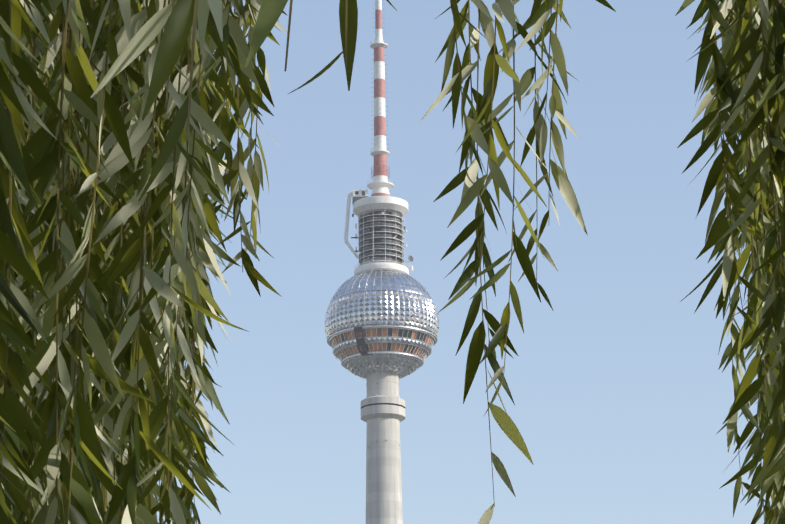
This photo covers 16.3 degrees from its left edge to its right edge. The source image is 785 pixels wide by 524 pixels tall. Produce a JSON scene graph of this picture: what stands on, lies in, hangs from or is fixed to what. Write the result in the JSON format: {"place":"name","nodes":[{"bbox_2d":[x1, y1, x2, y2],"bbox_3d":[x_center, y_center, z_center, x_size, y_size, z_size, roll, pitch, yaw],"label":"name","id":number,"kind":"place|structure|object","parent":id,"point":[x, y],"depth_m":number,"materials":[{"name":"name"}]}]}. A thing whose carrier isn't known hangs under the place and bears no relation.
{"place":"outdoors","nodes":[
{"label":"outdoors","id":0,"kind":"place"},
{"bbox_2d":[325,0,438,523],"bbox_3d":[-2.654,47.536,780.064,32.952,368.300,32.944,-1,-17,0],"label":"television tower","id":1,"kind":"structure","parent":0,"point":[382,323],"depth_m":779.10,"materials":[{"name":"concrete"}]},
{"bbox_2d":[0,0,784,523],"bbox_3d":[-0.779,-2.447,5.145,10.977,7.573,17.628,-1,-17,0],"label":"willow","id":2,"kind":"object","parent":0,"point":[106,348],"depth_m":4.10,"materials":[{"name":"green plant"}]},
{"bbox_2d":[11,0,784,523],"label":"sky","id":3,"kind":"structure","parent":0,"point":[621,397],"materials":[{"name":"blue"}]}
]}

